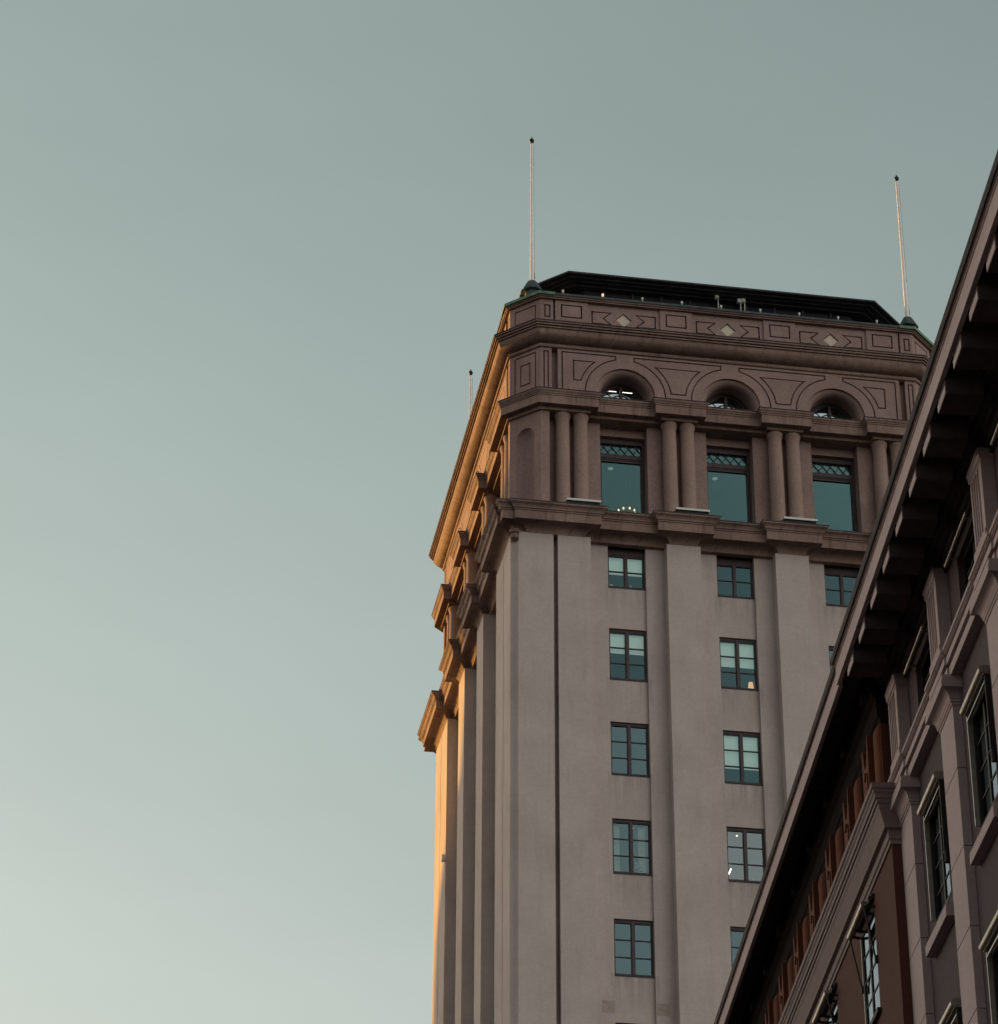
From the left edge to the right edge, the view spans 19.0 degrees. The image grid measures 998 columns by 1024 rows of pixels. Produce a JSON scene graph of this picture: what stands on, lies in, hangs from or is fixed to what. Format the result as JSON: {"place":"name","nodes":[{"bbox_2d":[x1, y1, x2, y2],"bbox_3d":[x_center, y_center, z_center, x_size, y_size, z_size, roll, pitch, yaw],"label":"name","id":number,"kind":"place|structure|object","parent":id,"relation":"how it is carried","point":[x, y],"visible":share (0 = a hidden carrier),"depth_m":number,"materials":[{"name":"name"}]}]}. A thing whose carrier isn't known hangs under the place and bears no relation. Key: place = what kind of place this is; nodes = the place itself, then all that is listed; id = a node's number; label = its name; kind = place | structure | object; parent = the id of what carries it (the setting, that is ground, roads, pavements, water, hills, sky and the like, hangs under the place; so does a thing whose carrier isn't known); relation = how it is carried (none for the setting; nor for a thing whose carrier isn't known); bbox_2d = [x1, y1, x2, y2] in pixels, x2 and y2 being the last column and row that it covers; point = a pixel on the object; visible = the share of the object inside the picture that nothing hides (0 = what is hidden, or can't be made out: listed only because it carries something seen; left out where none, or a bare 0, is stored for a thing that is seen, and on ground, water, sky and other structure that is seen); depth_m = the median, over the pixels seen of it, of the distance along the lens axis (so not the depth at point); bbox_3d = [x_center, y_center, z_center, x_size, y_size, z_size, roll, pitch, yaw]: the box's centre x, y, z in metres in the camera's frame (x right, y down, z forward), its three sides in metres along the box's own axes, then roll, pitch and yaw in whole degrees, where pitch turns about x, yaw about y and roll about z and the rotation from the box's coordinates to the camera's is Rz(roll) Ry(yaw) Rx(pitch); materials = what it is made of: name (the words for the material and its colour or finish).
{"place":"outdoors","nodes":[
{"label":"outdoors","id":0,"kind":"place"},
{"bbox_2d":[0,0,997,1023],"label":"sky","id":1,"kind":"structure","parent":0,"point":[259,258],"materials":[{"name":"grey"}]},
{"bbox_2d":[714,150,997,1023],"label":"apartment building","id":2,"kind":"structure","parent":0,"point":[876,900],"depth_m":52.68,"materials":[{"name":"brown paint"}]},
{"bbox_2d":[812,982,838,1023],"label":"window","id":3,"kind":"structure","parent":2,"relation":"in","point":[832,1018],"depth_m":60.75,"materials":[{"name":"brown metal"}]},
{"bbox_2d":[847,893,881,1023],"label":"window","id":4,"kind":"structure","parent":2,"relation":"in","point":[870,988],"depth_m":56.66,"materials":[{"name":"grey glass"}]},
{"bbox_2d":[903,625,930,695],"bbox_3d":[7.701,3.008,53.534,0.505,1.337,1.860,2,-30,-3],"label":"window","id":5,"kind":"structure","parent":2,"relation":"in","point":[926,663],"depth_m":54.13,"materials":[{"name":"brown metal"}]},
{"bbox_2d":[917,771,954,957],"bbox_3d":[7.672,6.086,51.758,0.395,2.750,1.940,2,-30,-3],"label":"window","id":6,"kind":"structure","parent":2,"relation":"in","point":[935,825],"depth_m":51.97,"materials":[{"name":"black glass"}]},
{"bbox_2d":[939,998,962,1023],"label":"window","id":7,"kind":"structure","parent":2,"relation":"in","point":[953,1011],"depth_m":49.72,"materials":[{"name":"grey metal"}]},
{"bbox_2d":[944,511,975,589],"bbox_3d":[7.919,0.988,50.031,0.505,1.337,1.860,2,-30,-3],"label":"window","id":8,"kind":"structure","parent":2,"relation":"in","point":[968,559],"depth_m":50.59,"materials":[{"name":"brown metal"}]},
{"bbox_2d":[959,665,997,865],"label":"window","id":9,"kind":"structure","parent":2,"relation":"in","point":[980,725],"depth_m":48.49,"materials":[{"name":"black glass"}]},
{"bbox_2d":[979,910,997,1023],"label":"window","id":10,"kind":"structure","parent":2,"relation":"in","point":[990,938],"depth_m":47.09,"materials":[{"name":"grey metal"}]},
{"bbox_2d":[990,424,997,444],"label":"window","id":11,"kind":"structure","parent":2,"relation":"in","point":[995,435],"depth_m":47.39,"materials":[{"name":"grey metal"}]},
{"label":"ground","id":12,"kind":"structure","parent":0,"visible":0},
{"bbox_2d":[417,271,933,1023],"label":"office tower","id":13,"kind":"structure","parent":12,"relation":"on","point":[577,709],"depth_m":103.51,"materials":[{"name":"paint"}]},
{"bbox_2d":[441,854,445,861],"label":"security camera","id":14,"kind":"object","parent":13,"relation":"attached to","point":[443,857],"visible":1,"depth_m":112.44,"materials":[{"name":"plastic"}]},
{"bbox_2d":[469,369,472,416],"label":"flagpole","id":15,"kind":"object","parent":13,"relation":"on","point":[470,391],"visible":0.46,"depth_m":125.67,"materials":[{"name":"white metal"}]},
{"bbox_2d":[522,137,541,295],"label":"flagpole","id":16,"kind":"object","parent":13,"relation":"on","point":[531,285],"visible":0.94,"depth_m":109.88,"materials":[{"name":"white metal"}]},
{"bbox_2d":[565,497,600,504],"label":"flood lamp","id":17,"kind":"object","parent":13,"relation":"attached to","point":[583,501],"visible":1,"depth_m":103.35,"materials":[{"name":"white metal"}]},
{"bbox_2d":[613,826,619,870],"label":"curtain","id":18,"kind":"object","parent":13,"relation":"hanging from","point":[616,848],"visible":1,"depth_m":98.32,"materials":[{"name":"white fabric"}]},
{"bbox_2d":[602,385,642,399],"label":"fan window","id":19,"kind":"structure","parent":13,"relation":"in","point":[620,387],"depth_m":107.31,"materials":[{"name":"brown paint"}]},
{"bbox_2d":[600,438,645,512],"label":"tall window","id":20,"kind":"structure","parent":13,"relation":"in","point":[607,458],"depth_m":106.17,"materials":[{"name":"brown paint"}]},
{"bbox_2d":[618,464,634,511],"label":"chandelier","id":21,"kind":"object","parent":13,"relation":"hanging from","point":[626,507],"visible":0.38,"depth_m":105.35,"materials":[{"name":"metal"}]},
{"bbox_2d":[608,547,645,589],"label":"window","id":22,"kind":"structure","parent":13,"relation":"in","point":[625,562],"depth_m":103.60,"materials":[{"name":"brown paint"}]},
{"bbox_2d":[609,629,647,681],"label":"window","id":23,"kind":"structure","parent":13,"relation":"in","point":[634,645],"depth_m":102.00,"materials":[{"name":"brown paint"}]},
{"bbox_2d":[610,722,649,776],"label":"window","id":24,"kind":"structure","parent":13,"relation":"in","point":[628,726],"depth_m":100.00,"materials":[{"name":"brown paint"}]},
{"bbox_2d":[612,819,652,875],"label":"window","id":25,"kind":"structure","parent":13,"relation":"in","point":[630,823],"depth_m":98.23,"materials":[{"name":"brown paint"}]},
{"bbox_2d":[614,919,654,977],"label":"window","id":26,"kind":"structure","parent":13,"relation":"in","point":[632,923],"depth_m":96.45,"materials":[{"name":"brown paint"}]},
{"bbox_2d":[635,862,642,872],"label":"potted orchid","id":27,"kind":"object","parent":13,"relation":"on","point":[639,867],"visible":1,"depth_m":98.08,"materials":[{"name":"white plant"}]},
{"bbox_2d":[638,827,645,872],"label":"curtain","id":28,"kind":"object","parent":13,"relation":"hanging from","point":[641,845],"visible":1,"depth_m":98.45,"materials":[{"name":"white fabric"}]},
{"bbox_2d":[674,507,709,514],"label":"flood lamp","id":29,"kind":"object","parent":13,"relation":"attached to","point":[691,510],"visible":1,"depth_m":103.88,"materials":[{"name":"white metal"}]},
{"bbox_2d":[714,295,718,307],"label":"terrace lamp","id":30,"kind":"object","parent":13,"relation":"on","point":[716,297],"visible":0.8,"depth_m":110.26,"materials":[{"name":"metal"}]},
{"bbox_2d":[706,395,747,409],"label":"fan window","id":31,"kind":"structure","parent":13,"relation":"in","point":[725,397],"depth_m":107.86,"materials":[{"name":"brown paint"}]},
{"bbox_2d":[706,447,751,521],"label":"tall window","id":32,"kind":"structure","parent":13,"relation":"in","point":[711,467],"depth_m":106.71,"materials":[{"name":"brown paint"}]},
{"bbox_2d":[716,556,754,599],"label":"window","id":33,"kind":"structure","parent":13,"relation":"in","point":[733,563],"depth_m":104.14,"materials":[{"name":"brown paint"}]},
{"bbox_2d":[730,927,744,965],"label":"window","id":34,"kind":"structure","parent":13,"relation":"in","point":[732,929],"depth_m":97.30,"materials":[{"name":"brown paint"}]},
{"bbox_2d":[719,638,758,690],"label":"window","id":35,"kind":"structure","parent":13,"relation":"in","point":[743,657],"depth_m":102.50,"materials":[{"name":"brown paint"}]},
{"bbox_2d":[723,731,762,785],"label":"window","id":36,"kind":"structure","parent":13,"relation":"in","point":[749,756],"depth_m":100.69,"materials":[{"name":"teal glass"}]},
{"bbox_2d":[726,827,765,883],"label":"window","id":37,"kind":"structure","parent":13,"relation":"in","point":[744,831],"depth_m":98.81,"materials":[{"name":"brown paint"}]},
{"bbox_2d":[748,682,753,688],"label":"table lamp","id":38,"kind":"object","parent":13,"relation":"in","point":[750,684],"visible":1,"depth_m":102.18,"materials":[{"name":"fabric"}]},
{"bbox_2d":[736,307,772,312],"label":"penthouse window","id":39,"kind":"structure","parent":13,"relation":"in","point":[737,308],"depth_m":110.73,"materials":[{"name":"black glass"}]},
{"bbox_2d":[782,516,817,523],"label":"flood lamp","id":40,"kind":"object","parent":13,"relation":"attached to","point":[799,520],"visible":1,"depth_m":104.42,"materials":[{"name":"white metal"}]},
{"bbox_2d":[811,404,850,418],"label":"fan window","id":41,"kind":"structure","parent":13,"relation":"in","point":[828,406],"depth_m":108.39,"materials":[{"name":"brown paint"}]},
{"bbox_2d":[812,457,857,531],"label":"tall window","id":42,"kind":"structure","parent":13,"relation":"in","point":[821,477],"depth_m":107.23,"materials":[{"name":"brown paint"}]},
{"bbox_2d":[824,565,858,606],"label":"window","id":43,"kind":"structure","parent":13,"relation":"in","point":[836,571],"depth_m":104.70,"materials":[{"name":"brown paint"}]},
{"bbox_2d":[894,175,917,327],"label":"flagpole","id":44,"kind":"object","parent":13,"relation":"on","point":[907,320],"visible":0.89,"depth_m":111.99,"materials":[{"name":"white metal"}]}
]}

